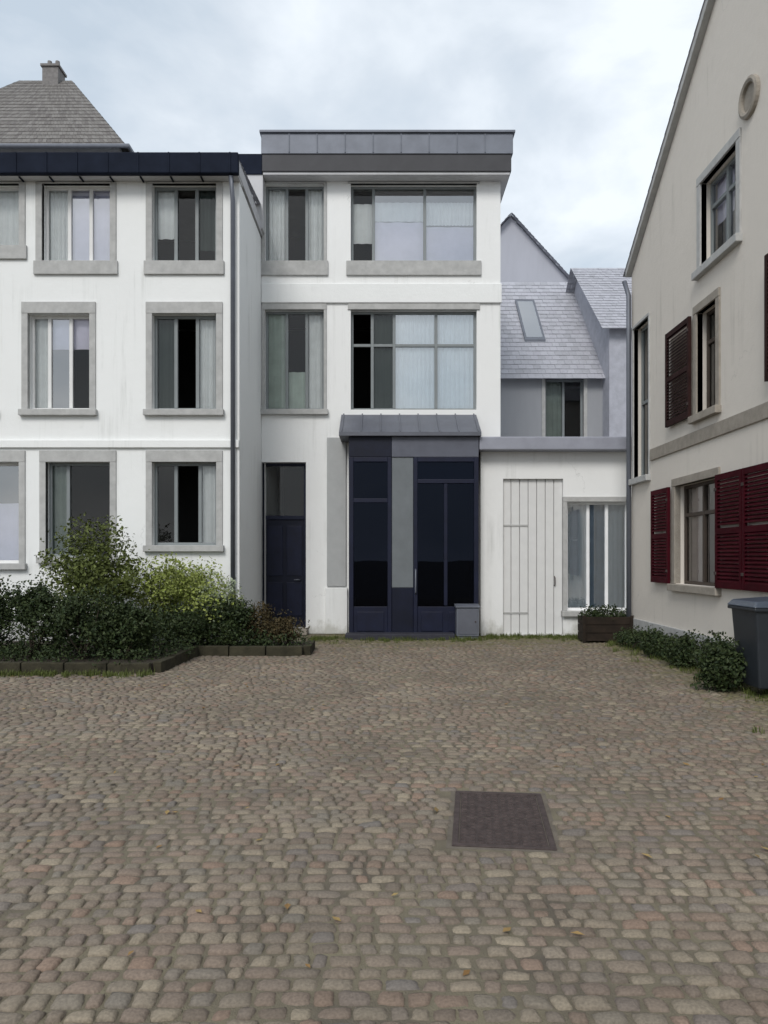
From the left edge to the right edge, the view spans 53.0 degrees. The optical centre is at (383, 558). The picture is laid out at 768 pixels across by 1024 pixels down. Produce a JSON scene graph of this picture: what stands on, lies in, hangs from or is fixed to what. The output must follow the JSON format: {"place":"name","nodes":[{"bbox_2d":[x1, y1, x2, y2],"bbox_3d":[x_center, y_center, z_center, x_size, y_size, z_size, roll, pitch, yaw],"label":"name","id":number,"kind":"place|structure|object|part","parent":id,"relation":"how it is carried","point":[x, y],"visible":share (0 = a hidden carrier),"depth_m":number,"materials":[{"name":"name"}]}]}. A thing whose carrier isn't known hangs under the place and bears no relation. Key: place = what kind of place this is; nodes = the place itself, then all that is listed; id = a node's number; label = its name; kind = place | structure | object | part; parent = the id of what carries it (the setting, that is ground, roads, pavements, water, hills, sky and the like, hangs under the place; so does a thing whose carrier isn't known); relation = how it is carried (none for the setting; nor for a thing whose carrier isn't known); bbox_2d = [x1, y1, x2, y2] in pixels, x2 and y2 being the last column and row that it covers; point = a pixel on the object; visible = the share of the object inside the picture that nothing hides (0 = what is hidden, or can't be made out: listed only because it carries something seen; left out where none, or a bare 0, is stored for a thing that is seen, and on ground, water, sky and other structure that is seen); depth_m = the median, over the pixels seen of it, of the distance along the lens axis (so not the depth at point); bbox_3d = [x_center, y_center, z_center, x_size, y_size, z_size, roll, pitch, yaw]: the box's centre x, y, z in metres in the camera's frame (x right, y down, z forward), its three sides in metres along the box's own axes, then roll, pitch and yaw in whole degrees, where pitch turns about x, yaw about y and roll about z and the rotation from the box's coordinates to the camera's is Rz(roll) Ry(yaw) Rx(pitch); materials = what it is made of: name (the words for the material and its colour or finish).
{"place":"outdoors","nodes":[
{"label":"outdoors","id":0,"kind":"place"},
{"bbox_2d":[0,0,703,273],"label":"sky","id":1,"kind":"structure","parent":0,"point":[587,89],"materials":[{"name":"white"}]},
{"bbox_2d":[0,632,767,1023],"bbox_3d":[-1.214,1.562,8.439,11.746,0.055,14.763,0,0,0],"label":"cobbled square","id":2,"kind":"structure","parent":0,"point":[162,940],"depth_m":4.33,"materials":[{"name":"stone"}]},
{"bbox_2d":[0,152,262,640],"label":"townhouse","id":3,"kind":"structure","parent":2,"relation":"on","point":[130,338],"depth_m":13.40,"materials":[{"name":"white paint"}]},
{"bbox_2d":[0,182,26,259],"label":"window","id":4,"kind":"structure","parent":3,"relation":"in","point":[13,246],"depth_m":13.61,"materials":[{"name":"grey stone"}]},
{"bbox_2d":[0,450,26,569],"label":"window","id":5,"kind":"structure","parent":3,"relation":"in","point":[12,515],"depth_m":13.40,"materials":[{"name":"grey stone"}]},
{"bbox_2d":[18,302,97,415],"bbox_3d":[-5.659,-3.465,13.473,1.349,1.981,0.326,0,0,0],"label":"window","id":6,"kind":"structure","parent":3,"relation":"in","point":[49,333],"depth_m":13.52,"materials":[{"name":"grey stone"}]},
{"bbox_2d":[33,182,117,274],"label":"window","id":7,"kind":"structure","parent":3,"relation":"in","point":[81,221],"depth_m":13.56,"materials":[{"name":"grey stone"}]},
{"bbox_2d":[36,450,117,562],"bbox_3d":[-5.324,-0.892,13.472,1.394,1.959,0.324,0,0,0],"label":"window","id":8,"kind":"structure","parent":3,"relation":"in","point":[59,473],"depth_m":13.38,"materials":[{"name":"grey stone"}]},
{"bbox_2d":[143,302,223,415],"bbox_3d":[-3.475,-3.465,13.478,1.394,1.981,0.335,0,0,0],"label":"window","id":9,"kind":"structure","parent":3,"relation":"in","point":[209,329],"depth_m":13.53,"materials":[{"name":"grey stone"}]},
{"bbox_2d":[143,450,223,551],"bbox_3d":[-3.475,-0.992,13.477,1.394,1.758,0.334,0,0,0],"label":"window","id":10,"kind":"structure","parent":3,"relation":"in","point":[210,475],"depth_m":13.38,"materials":[{"name":"grey stone"}]},
{"bbox_2d":[144,182,223,274],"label":"window","id":11,"kind":"structure","parent":3,"relation":"in","point":[208,200],"depth_m":13.52,"materials":[{"name":"grey stone"}]},
{"bbox_2d":[0,641,307,672],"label":"soil bed","id":12,"kind":"object","parent":2,"relation":"on","point":[88,657],"visible":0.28,"depth_m":11.07,"materials":[{"name":"brown soil"}]},
{"bbox_2d":[0,575,23,646],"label":"shrub","id":13,"kind":"object","parent":12,"relation":"on","point":[5,616],"visible":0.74,"depth_m":11.14,"materials":[{"name":"green plant"}]},
{"bbox_2d":[0,577,80,657],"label":"shrub","id":14,"kind":"object","parent":12,"relation":"on","point":[38,596],"visible":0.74,"depth_m":10.89,"materials":[{"name":"green plant"}]},
{"bbox_2d":[23,584,130,659],"bbox_3d":[-4.250,0.921,10.955,1.412,1.114,1.280,0,0,0],"label":"shrub","id":15,"kind":"object","parent":12,"relation":"on","point":[91,627],"visible":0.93,"depth_m":10.72,"materials":[{"name":"green plant"}]},
{"bbox_2d":[29,511,164,647],"bbox_3d":[-4.513,0.369,12.198,1.980,2.217,1.730,0,0,0],"label":"shrub","id":16,"kind":"object","parent":12,"relation":"on","point":[80,571],"visible":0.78,"depth_m":12.04,"materials":[{"name":"green plant"}]},
{"bbox_2d":[100,600,166,658],"bbox_3d":[-3.558,1.039,10.911,0.977,0.876,0.844,0,0,0],"label":"shrub","id":17,"kind":"object","parent":12,"relation":"on","point":[138,627],"visible":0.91,"depth_m":10.84,"materials":[{"name":"green plant"}]},
{"bbox_2d":[0,625,312,666],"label":"ivy ground cover","id":18,"kind":"object","parent":12,"relation":"on","point":[48,650],"visible":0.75,"depth_m":11.05,"materials":[{"name":"green plant"}]},
{"bbox_2d":[117,549,244,639],"bbox_3d":[-3.298,0.661,12.833,2.014,1.627,1.671,0,0,0],"label":"shrub","id":19,"kind":"object","parent":12,"relation":"on","point":[171,585],"visible":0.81,"depth_m":12.56,"materials":[{"name":"green plant"}]},
{"bbox_2d":[147,603,227,644],"bbox_3d":[-3.209,1.095,12.472,1.561,0.774,1.300,0,0,0],"label":"shrub","id":20,"kind":"object","parent":12,"relation":"on","point":[178,626],"visible":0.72,"depth_m":12.19,"materials":[{"name":"green plant"}]},
{"bbox_2d":[191,571,246,644],"bbox_3d":[-2.739,0.819,12.749,0.923,1.316,0.789,0,0,0],"label":"shrub","id":21,"kind":"object","parent":12,"relation":"on","point":[224,595],"visible":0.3,"depth_m":12.69,"materials":[{"name":"dark green leaf"},{"name":"bark"}]},
{"bbox_2d":[200,597,258,645],"bbox_3d":[-2.542,1.050,12.607,1.067,0.864,0.787,0,0,0],"label":"shrub","id":22,"kind":"object","parent":12,"relation":"on","point":[233,619],"visible":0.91,"depth_m":12.43,"materials":[{"name":"green plant"}]},
{"bbox_2d":[244,601,283,644],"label":"shrub","id":23,"kind":"object","parent":12,"relation":"on","point":[263,617],"visible":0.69,"depth_m":12.66,"materials":[{"name":"brown plant"}]},
{"bbox_2d":[266,609,309,644],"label":"shrub","id":24,"kind":"object","parent":12,"relation":"on","point":[285,625],"visible":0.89,"depth_m":12.61,"materials":[{"name":"brown plant"}]},
{"bbox_2d":[0,640,314,673],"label":"bed kerb","id":25,"kind":"structure","parent":2,"relation":"on","point":[168,662],"depth_m":10.68,"materials":[{"name":"stone"}]},
{"bbox_2d":[239,130,514,639],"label":"townhouse","id":26,"kind":"structure","parent":2,"relation":"on","point":[381,293],"depth_m":15.80,"materials":[{"name":"white paint"}]},
{"bbox_2d":[263,463,305,626],"bbox_3d":[-2.062,-0.270,15.994,0.919,3.400,0.152,0,0,0],"label":"door","id":27,"kind":"structure","parent":26,"relation":"in","point":[285,535],"depth_m":15.99,"materials":[{"name":"blue paint"}]},
{"bbox_2d":[261,182,327,275],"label":"window","id":28,"kind":"structure","parent":26,"relation":"in","point":[277,263],"depth_m":15.95,"materials":[{"name":"grey stone"}]},
{"bbox_2d":[261,303,327,414],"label":"window","id":29,"kind":"structure","parent":26,"relation":"in","point":[287,393],"depth_m":16.01,"materials":[{"name":"grey stone"}]},
{"bbox_2d":[346,182,480,275],"bbox_3d":[0.611,-6.754,15.900,2.767,1.919,0.289,0,0,0],"label":"window","id":30,"kind":"structure","parent":26,"relation":"in","point":[399,248],"depth_m":16.02,"materials":[{"name":"grey glass"}]},
{"bbox_2d":[348,303,479,409],"bbox_3d":[0.611,-4.141,15.905,2.707,2.189,0.271,0,0,0],"label":"window","id":31,"kind":"structure","parent":26,"relation":"in","point":[420,360],"depth_m":16.02,"materials":[{"name":"grey glass"}]},
{"bbox_2d":[0,632,767,733],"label":"weeds","id":32,"kind":"object","parent":2,"relation":"on","point":[324,638],"visible":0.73,"depth_m":12.42,"materials":[{"name":"green plant"}]},
{"bbox_2d":[6,647,767,975],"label":"fallen leaves","id":33,"kind":"object","parent":2,"relation":"on","point":[260,839],"visible":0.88,"depth_m":4.10,"materials":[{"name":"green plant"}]},
{"bbox_2d":[454,604,479,638],"bbox_3d":[1.607,1.230,14.883,0.470,0.680,0.325,0,0,0],"label":"meter cabinet","id":34,"kind":"object","parent":2,"relation":"on","point":[467,620],"visible":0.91,"depth_m":14.74,"materials":[{"name":"metal"}]},
{"bbox_3d":[1.607,1.225,14.738,0.370,0.470,0.021,0,0,0],"label":"door","id":35,"kind":"part","parent":34,"relation":"part of","materials":[{"name":"metal"}]},
{"bbox_2d":[446,790,562,852],"bbox_3d":[0.700,1.600,4.620,0.620,0.100,1.040,0,0,6],"label":"drain cover","id":36,"kind":"object","parent":2,"relation":"in","point":[500,821],"visible":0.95,"depth_m":4.52,"materials":[{"name":"metal"}]},
{"bbox_2d":[479,437,631,635],"bbox_3d":[3.783,-0.413,17.250,3.833,3.927,4.400,0,0,0],"label":"annex","id":37,"kind":"object","parent":2,"relation":"on","point":[553,534],"visible":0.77,"depth_m":15.42,"materials":[{"name":"white paint"}]},
{"bbox_2d":[561,497,631,616],"bbox_3d":[4.275,-0.031,15.423,1.470,2.383,0.325,0,0,0],"label":"window","id":38,"kind":"structure","parent":37,"relation":"in","point":[593,528],"depth_m":15.57,"materials":[{"name":"grey glass"}]},
{"bbox_2d":[578,604,633,642],"bbox_3d":[4.089,1.195,14.314,1.019,0.711,0.536,0,0,0],"label":"planter trough","id":39,"kind":"object","parent":2,"relation":"on","point":[595,624],"visible":0.96,"depth_m":14.10,"materials":[{"name":"wood"}]},
{"bbox_2d":[611,625,650,649],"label":"shrub","id":40,"kind":"object","parent":2,"relation":"on","point":[625,637],"visible":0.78,"depth_m":13.25,"materials":[{"name":"green plant"}]},
{"bbox_2d":[638,625,679,658],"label":"shrub","id":41,"kind":"object","parent":2,"relation":"on","point":[656,638],"visible":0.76,"depth_m":11.94,"materials":[{"name":"green plant"}]},
{"bbox_2d":[658,629,705,668],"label":"shrub","id":42,"kind":"object","parent":2,"relation":"on","point":[681,649],"visible":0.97,"depth_m":10.85,"materials":[{"name":"green plant"}]},
{"bbox_2d":[622,0,767,662],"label":"gabled house","id":43,"kind":"structure","parent":2,"relation":"on","point":[696,269],"depth_m":11.18,"materials":[{"name":"beige paint"}]},
{"bbox_2d":[628,312,650,485],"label":"window","id":44,"kind":"structure","parent":43,"relation":"in","point":[644,477],"depth_m":14.11,"materials":[{"name":"grey stone"}]},
{"bbox_2d":[667,467,721,595],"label":"window","id":45,"kind":"structure","parent":43,"relation":"in","point":[700,513],"depth_m":11.82,"materials":[{"name":"grey stone"}]},
{"bbox_2d":[688,287,721,423],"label":"window","id":46,"kind":"structure","parent":43,"relation":"in","point":[715,296],"depth_m":11.24,"materials":[{"name":"grey stone"}]},
{"bbox_2d":[691,127,742,280],"bbox_3d":[4.677,-4.807,10.591,0.334,1.477,1.432,0,0,0],"label":"window","id":47,"kind":"structure","parent":43,"relation":"in","point":[726,185],"depth_m":10.65,"materials":[{"name":"grey stone"}]},
{"bbox_2d":[690,630,734,668],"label":"shrub","id":48,"kind":"object","parent":2,"relation":"on","point":[712,642],"visible":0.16,"depth_m":9.99,"materials":[{"name":"green plant"}]},
{"bbox_2d":[690,637,747,691],"bbox_3d":[3.964,1.239,8.986,0.632,0.686,0.743,0,0,0],"label":"shrub","id":49,"kind":"object","parent":2,"relation":"on","point":[713,664],"visible":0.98,"depth_m":8.89,"materials":[{"name":"green plant"}]},
{"bbox_2d":[727,597,767,689],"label":"wheelie bin","id":50,"kind":"object","parent":2,"relation":"on","point":[750,621],"visible":0.94,"depth_m":8.58,"materials":[{"name":"plastic"}]},
{"label":"ground","id":51,"kind":"structure","parent":0,"visible":0},
{"bbox_2d":[0,60,133,151],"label":"house","id":52,"kind":"structure","parent":51,"relation":"on","point":[51,104],"depth_m":25.15,"materials":[{"name":"grey tile"}]},
{"bbox_2d":[500,213,568,289],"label":"house","id":53,"kind":"structure","parent":51,"relation":"on","point":[524,256],"depth_m":26.00,"materials":[{"name":"paint"}]},
{"bbox_2d":[500,282,604,436],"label":"house","id":54,"kind":"structure","parent":51,"relation":"on","point":[537,399],"depth_m":20.40,"materials":[{"name":"slate"},{"name":"lavender-grey plaster"}]},
{"bbox_2d":[542,375,586,436],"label":"window","id":55,"kind":"structure","parent":54,"relation":"in","point":[552,390],"depth_m":20.22,"materials":[{"name":"white"}]},
{"bbox_2d":[554,268,631,436],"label":"house","id":56,"kind":"structure","parent":51,"relation":"on","point":[605,322],"depth_m":19.95,"materials":[{"name":"grey stone"}]}
]}

